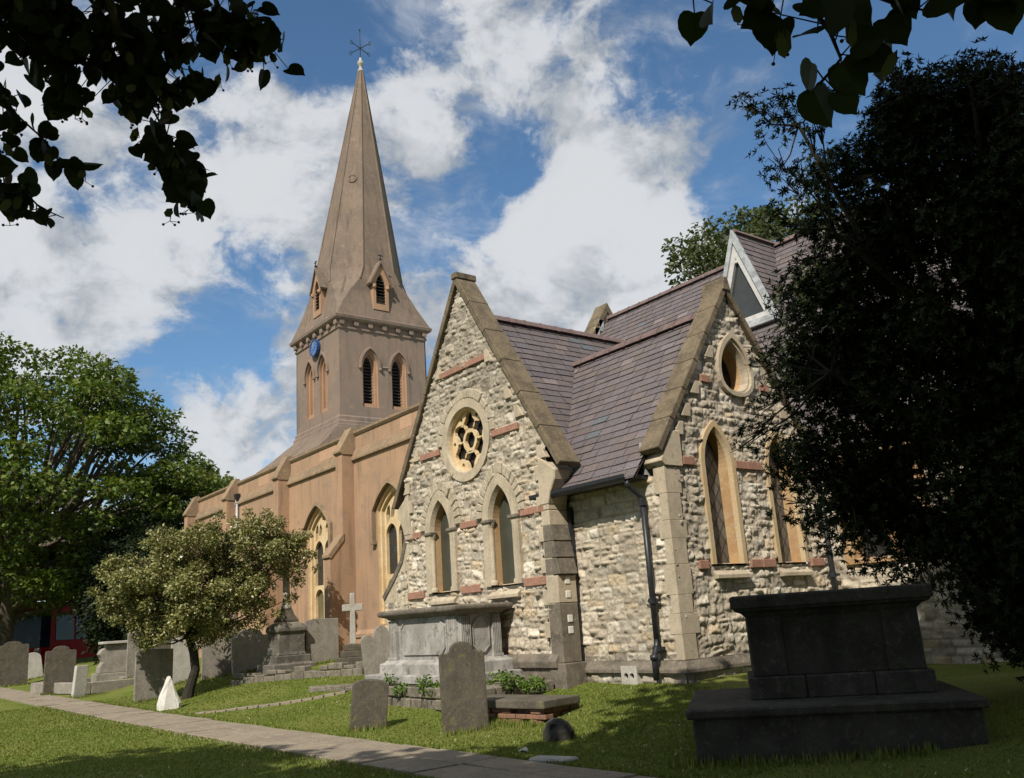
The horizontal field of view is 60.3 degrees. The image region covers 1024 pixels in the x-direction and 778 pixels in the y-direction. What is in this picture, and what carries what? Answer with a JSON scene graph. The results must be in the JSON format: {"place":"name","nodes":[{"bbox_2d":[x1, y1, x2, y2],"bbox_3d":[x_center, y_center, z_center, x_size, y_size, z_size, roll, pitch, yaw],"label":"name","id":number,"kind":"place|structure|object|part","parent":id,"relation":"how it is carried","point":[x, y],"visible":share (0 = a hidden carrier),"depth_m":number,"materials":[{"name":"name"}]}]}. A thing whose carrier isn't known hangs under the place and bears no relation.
{"place":"outdoors","nodes":[
{"label":"outdoors","id":0,"kind":"place"},
{"bbox_2d":[195,690,347,713],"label":"side path","id":1,"kind":"structure","parent":0,"point":[287,702],"depth_m":19.78,"materials":[{"name":"stone"}]},
{"bbox_2d":[0,687,655,777],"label":"path","id":2,"kind":"structure","parent":0,"point":[429,762],"depth_m":12.55,"materials":[{"name":"grey concrete"}]},
{"bbox_2d":[486,669,521,693],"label":"weeds","id":3,"kind":"object","parent":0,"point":[504,676],"visible":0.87,"depth_m":15.12,"materials":[{"name":"green plant"}]},
{"bbox_2d":[0,657,1023,777],"bbox_3d":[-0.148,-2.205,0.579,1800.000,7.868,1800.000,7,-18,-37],"label":"ground","id":4,"kind":"structure","parent":0,"point":[1002,684],"depth_m":12.62,"materials":[{"name":"green plant"}]},
{"bbox_2d":[0,641,28,687],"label":"headstone","id":5,"kind":"object","parent":4,"relation":"on","point":[14,657],"visible":0.92,"depth_m":39.60,"materials":[{"name":"grey stone"}]},
{"bbox_2d":[27,652,42,679],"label":"headstone","id":6,"kind":"object","parent":4,"relation":"on","point":[35,669],"visible":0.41,"depth_m":42.51,"materials":[{"name":"grey stone"}]},
{"bbox_2d":[13,601,97,664],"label":"bus","id":7,"kind":"object","parent":4,"relation":"on","point":[41,635],"visible":0.13,"depth_m":52.05,"materials":[{"name":"red paint"}]},
{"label":"side window","id":8,"kind":"part","parent":7,"relation":"part of","materials":[{"name":"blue glass"}]},
{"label":"side window","id":9,"kind":"part","parent":7,"relation":"part of","materials":[{"name":"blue glass"}]},
{"bbox_2d":[43,646,76,694],"bbox_3d":[-16.209,10.129,31.608,1.020,1.770,0.110,7,-18,-37],"label":"headstone","id":10,"kind":"object","parent":4,"relation":"on","point":[60,664],"visible":0.85,"depth_m":31.58,"materials":[{"name":"grey stone"}]},
{"bbox_2d":[71,665,88,696],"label":"headstone","id":11,"kind":"object","parent":4,"relation":"on","point":[79,684],"visible":0.73,"depth_m":28.76,"materials":[{"name":"grey stone"}]},
{"bbox_2d":[30,676,133,694],"bbox_3d":[-15.207,10.796,32.178,5.200,0.380,2.750,-17,-20,42],"label":"kerbed grave","id":12,"kind":"object","parent":4,"relation":"on","point":[91,688],"visible":0.56,"depth_m":30.39,"materials":[{"name":"grey stone"}]},
{"bbox_2d":[91,640,126,681],"bbox_3d":[-15.260,10.528,34.169,1.700,1.480,1.300,6,-17,-32],"label":"scrolled tomb","id":13,"kind":"object","parent":4,"relation":"on","point":[112,655],"visible":0.51,"depth_m":33.67,"materials":[{"name":"grey stone"}]},
{"bbox_2d":[0,331,233,645],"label":"maple tree","id":14,"kind":"object","parent":4,"relation":"on","point":[42,547],"visible":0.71,"depth_m":47.22,"materials":[{"name":"green plant"}]},
{"bbox_2d":[68,506,178,664],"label":"yew bush","id":15,"kind":"object","parent":4,"relation":"on","point":[121,536],"visible":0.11,"depth_m":43.95,"materials":[{"name":"green plant"}]},
{"bbox_2d":[81,522,173,650],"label":"yew bush","id":16,"kind":"object","parent":4,"relation":"on","point":[132,544],"visible":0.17,"depth_m":42.57,"materials":[{"name":"green plant"}]},
{"bbox_2d":[126,628,144,678],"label":"headstone","id":17,"kind":"object","parent":4,"relation":"on","point":[130,664],"visible":0.17,"depth_m":32.79,"materials":[{"name":"grey stone"}]},
{"bbox_2d":[117,531,182,639],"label":"yew bush","id":18,"kind":"object","parent":4,"relation":"on","point":[143,554],"visible":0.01,"depth_m":41.57,"materials":[{"name":"green plant"}]},
{"bbox_2d":[133,648,172,701],"bbox_3d":[-10.214,8.194,25.125,1.020,1.530,0.130,6,-18,-34],"label":"headstone","id":19,"kind":"object","parent":4,"relation":"on","point":[153,671],"visible":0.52,"depth_m":25.05,"materials":[{"name":"grey stone"}]},
{"bbox_2d":[151,633,173,648],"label":"headstone","id":20,"kind":"object","parent":4,"relation":"on","point":[164,646],"visible":0.01,"depth_m":32.32,"materials":[{"name":"grey stone"}]},
{"bbox_2d":[157,676,181,710],"bbox_3d":[-8.552,7.631,22.007,0.557,0.898,0.342,7,-18,-37],"label":"pointed stone","id":21,"kind":"object","parent":4,"relation":"on","point":[169,698],"visible":0.75,"depth_m":21.91,"materials":[{"name":"white stone"}]},
{"bbox_2d":[171,633,198,684],"bbox_3d":[-10.449,8.623,28.150,0.850,1.620,0.110,6,-18,-33],"label":"headstone","id":22,"kind":"object","parent":4,"relation":"on","point":[181,664],"visible":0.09,"depth_m":28.03,"materials":[{"name":"grey stone"}]},
{"bbox_2d":[86,507,320,699],"bbox_3d":[-8.618,5.990,24.814,6.020,5.277,3.810,7,-18,-37],"label":"holly tree","id":23,"kind":"object","parent":4,"relation":"on","point":[197,611],"visible":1,"depth_m":24.43,"materials":[{"name":"green plant"}]},
{"bbox_2d":[201,638,231,680],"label":"headstone","id":24,"kind":"object","parent":4,"relation":"on","point":[214,663],"visible":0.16,"depth_m":27.46,"materials":[{"name":"grey stone"}]},
{"bbox_2d":[194,458,240,497],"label":"pale tree","id":25,"kind":"object","parent":4,"relation":"on","point":[208,461],"visible":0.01,"depth_m":59.77,"materials":[{"name":"green plant"}]},
{"bbox_2d":[210,615,244,659],"bbox_3d":[-8.922,8.167,27.981,1.493,1.911,1.410,0,-15,-15],"label":"sapling","id":26,"kind":"object","parent":4,"relation":"on","point":[231,635],"visible":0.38,"depth_m":27.74,"materials":[{"name":"green plant"}]},
{"bbox_2d":[231,628,267,674],"bbox_3d":[-8.135,8.174,27.412,1.150,1.420,0.110,1,-15,-30],"label":"headstone","id":27,"kind":"object","parent":4,"relation":"on","point":[249,650],"visible":0.68,"depth_m":27.34,"materials":[{"name":"grey stone"}]},
{"bbox_2d":[257,562,315,675],"bbox_3d":[-6.522,6.409,25.479,1.258,3.560,1.258,7,-18,-37],"label":"pedestal monument","id":28,"kind":"object","parent":4,"relation":"on","point":[286,645],"visible":0.77,"depth_m":24.97,"materials":[{"name":"stone"}]},
{"bbox_2d":[230,661,363,685],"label":"grave kerb","id":29,"kind":"structure","parent":4,"relation":"on","point":[329,670],"depth_m":23.12,"materials":[{"name":"stone"}]},
{"bbox_2d":[304,618,338,662],"bbox_3d":[-5.544,7.399,25.695,1.000,1.400,0.140,6,-18,-33],"label":"headstone","id":30,"kind":"object","parent":4,"relation":"on","point":[321,639],"visible":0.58,"depth_m":25.66,"materials":[{"name":"grey stone"}]},
{"bbox_2d":[309,684,352,691],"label":"flat kerb stones","id":31,"kind":"object","parent":4,"relation":"on","point":[338,687],"visible":0.36,"depth_m":20.25,"materials":[{"name":"grey stone"}]},
{"bbox_2d":[336,593,362,664],"bbox_3d":[-4.437,6.700,24.565,0.858,1.978,0.601,1,-16,-20],"label":"cross monument","id":32,"kind":"object","parent":4,"relation":"on","point":[351,653],"visible":0.7,"depth_m":24.42,"materials":[{"name":"grey stone"}]},
{"bbox_2d":[349,679,388,730],"bbox_3d":[-2.378,5.309,14.677,0.600,0.920,0.140,5,-12,-12],"label":"headstone","id":33,"kind":"object","parent":4,"relation":"on","point":[369,701],"visible":0.77,"depth_m":14.62,"materials":[{"name":"grey stone"}]},
{"bbox_2d":[360,625,389,675],"bbox_3d":[-3.086,6.116,20.170,0.680,1.318,0.120,-5,-13,-25],"label":"headstone","id":34,"kind":"object","parent":4,"relation":"on","point":[375,650],"visible":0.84,"depth_m":20.13,"materials":[{"name":"grey stone"}]},
{"bbox_2d":[383,673,411,697],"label":"weeds","id":35,"kind":"object","parent":4,"relation":"on","point":[401,689],"visible":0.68,"depth_m":16.58,"materials":[{"name":"green plant"}]},
{"bbox_2d":[438,641,488,733],"bbox_3d":[-0.737,4.582,13.403,0.700,1.440,0.110,-1,-15,-16],"label":"headstone","id":36,"kind":"object","parent":4,"relation":"on","point":[463,692],"visible":0.87,"depth_m":13.36,"materials":[{"name":"grey stone"}]},
{"bbox_2d":[388,679,553,710],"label":"rubble terrace","id":37,"kind":"structure","parent":4,"relation":"on","point":[414,697],"depth_m":15.87,"materials":[{"name":"stone"}]},
{"bbox_2d":[415,674,440,699],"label":"weeds","id":38,"kind":"object","parent":37,"relation":"on","point":[429,683],"visible":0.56,"depth_m":15.93,"materials":[{"name":"green plant"}]},
{"bbox_2d":[365,602,523,684],"bbox_3d":[-1.359,5.067,17.577,1.760,1.400,3.340,7,-18,-37],"label":"chest tomb","id":39,"kind":"object","parent":37,"relation":"on","point":[421,640],"visible":0.82,"depth_m":16.86,"materials":[{"name":"grey stone"}]},
{"bbox_2d":[0,0,1023,228],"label":"lime tree","id":40,"kind":"object","parent":4,"relation":"on","point":[60,39],"visible":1,"depth_m":2.73,"materials":[{"name":"green plant"}]},
{"bbox_2d":[518,747,527,751],"bbox_3d":[0.142,4.505,11.007,0.091,0.060,0.117,3,-16,-25],"label":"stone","id":41,"kind":"object","parent":4,"relation":"on","point":[523,749],"visible":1,"depth_m":10.98,"materials":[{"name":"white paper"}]},
{"bbox_2d":[487,694,579,722],"bbox_3d":[0.062,5.151,13.958,2.050,0.520,0.916,-17,-20,41],"label":"ledger tomb","id":42,"kind":"object","parent":4,"relation":"on","point":[541,708],"visible":0.48,"depth_m":13.46,"materials":[{"name":"grey stone"}]},
{"bbox_2d":[529,755,578,763],"bbox_3d":[0.480,4.307,10.198,0.560,0.090,0.240,-14,-18,33],"label":"flat stone","id":43,"kind":"object","parent":4,"relation":"on","point":[543,758],"visible":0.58,"depth_m":10.14,"materials":[{"name":"grey stone"}]},
{"bbox_2d":[543,718,574,741],"bbox_3d":[0.616,4.541,11.663,0.351,0.352,0.488,7,-18,-37],"label":"sunken stone","id":44,"kind":"object","parent":4,"relation":"on","point":[559,729],"visible":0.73,"depth_m":11.53,"materials":[{"name":"grey stone"}]},
{"bbox_2d":[177,29,1022,688],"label":"church","id":45,"kind":"structure","parent":4,"relation":"on","point":[595,501],"depth_m":18.11,"materials":[{"name":"beige stone"}]},
{"bbox_2d":[249,521,271,629],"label":"window","id":46,"kind":"structure","parent":45,"relation":"in","point":[263,521],"depth_m":33.69,"materials":[{"name":"beige stone"}]},
{"bbox_2d":[303,359,315,419],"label":"belfry window","id":47,"kind":"structure","parent":45,"relation":"in","point":[310,375],"depth_m":42.20,"materials":[{"name":"stone"}]},
{"bbox_2d":[301,501,332,619],"bbox_3d":[-6.421,5.994,29.707,0.460,4.410,2.220,7,-18,-37],"label":"window","id":48,"kind":"structure","parent":45,"relation":"in","point":[321,524],"depth_m":30.16,"materials":[{"name":"beige stone"}]},
{"bbox_2d":[316,351,328,413],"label":"belfry window","id":49,"kind":"structure","parent":45,"relation":"in","point":[324,367],"depth_m":41.13,"materials":[{"name":"stone"}]},
{"bbox_2d":[359,346,381,407],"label":"belfry window","id":50,"kind":"structure","parent":45,"relation":"in","point":[369,366],"depth_m":40.78,"materials":[{"name":"stone"}]},
{"bbox_2d":[370,478,403,627],"bbox_3d":[-3.433,4.806,25.944,0.460,4.410,2.220,7,-18,-37],"label":"window","id":51,"kind":"structure","parent":45,"relation":"in","point":[390,531],"depth_m":26.55,"materials":[{"name":"beige stone"}]},
{"bbox_2d":[388,350,410,409],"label":"belfry window","id":52,"kind":"structure","parent":45,"relation":"in","point":[397,369],"depth_m":41.69,"materials":[{"name":"stone"}]},
{"bbox_2d":[420,479,461,605],"bbox_3d":[-1.489,3.344,19.353,0.320,2.741,1.623,7,-18,-37],"label":"window","id":53,"kind":"structure","parent":45,"relation":"in","point":[441,516],"depth_m":19.47,"materials":[{"name":"stone"}]},
{"bbox_2d":[437,388,494,481],"bbox_3d":[-0.935,1.005,19.069,0.282,2.001,2.145,7,-18,-37],"label":"rose window","id":54,"kind":"structure","parent":45,"relation":"in","point":[466,437],"depth_m":19.16,"materials":[{"name":"stone"}]},
{"bbox_2d":[476,462,525,599],"bbox_3d":[-0.152,2.814,17.668,0.320,2.738,1.609,7,-18,-37],"label":"window","id":55,"kind":"structure","parent":45,"relation":"in","point":[498,508],"depth_m":17.78,"materials":[{"name":"stone"}]},
{"bbox_2d":[698,420,752,579],"bbox_3d":[3.695,1.972,15.813,0.940,2.864,0.370,7,-18,-37],"label":"window","id":56,"kind":"structure","parent":45,"relation":"in","point":[722,505],"depth_m":15.93,"materials":[{"name":"stone"}]},
{"bbox_2d":[715,332,753,397],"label":"vesica window","id":57,"kind":"structure","parent":45,"relation":"in","point":[735,378],"depth_m":17.10,"materials":[{"name":"stone"}]},
{"bbox_2d":[763,431,813,576],"bbox_3d":[5.157,2.163,16.914,0.940,2.864,0.370,7,-18,-37],"label":"window","id":58,"kind":"structure","parent":45,"relation":"in","point":[788,541],"depth_m":16.93,"materials":[{"name":"stone"}]},
{"bbox_2d":[839,442,928,565],"bbox_3d":[7.052,2.179,16.618,0.380,2.100,1.840,7,-18,-37],"label":"window","id":59,"kind":"structure","parent":45,"relation":"in","point":[848,558],"depth_m":16.84,"materials":[{"name":"stone"}]},
{"bbox_2d":[661,185,841,287],"bbox_3d":[11.771,0.725,38.634,10.060,19.152,10.269,7,-18,-37],"label":"oak tree","id":60,"kind":"object","parent":4,"relation":"on","point":[715,258],"visible":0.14,"depth_m":39.07,"materials":[{"name":"green plant"}]},
{"bbox_2d":[686,583,989,764],"bbox_3d":[3.539,3.294,10.197,2.960,1.850,2.410,-7,-15,12],"label":"chest tomb","id":61,"kind":"object","parent":4,"relation":"on","point":[837,670],"visible":0.98,"depth_m":9.63,"materials":[{"name":"black stone"}]},
{"bbox_2d":[726,36,1023,682],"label":"evergreen tree","id":62,"kind":"object","parent":4,"relation":"on","point":[925,124],"visible":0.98,"depth_m":10.69,"materials":[{"name":"green plant"}]},
{"bbox_2d":[0,0,1023,601],"label":"sky","id":63,"kind":"structure","parent":0,"point":[546,153],"materials":[{"name":"blue"}]},
{"bbox_2d":[518,674,548,694],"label":"weeds","id":64,"kind":"object","parent":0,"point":[532,685],"visible":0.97,"depth_m":14.59,"materials":[{"name":"green plant"}]}
]}

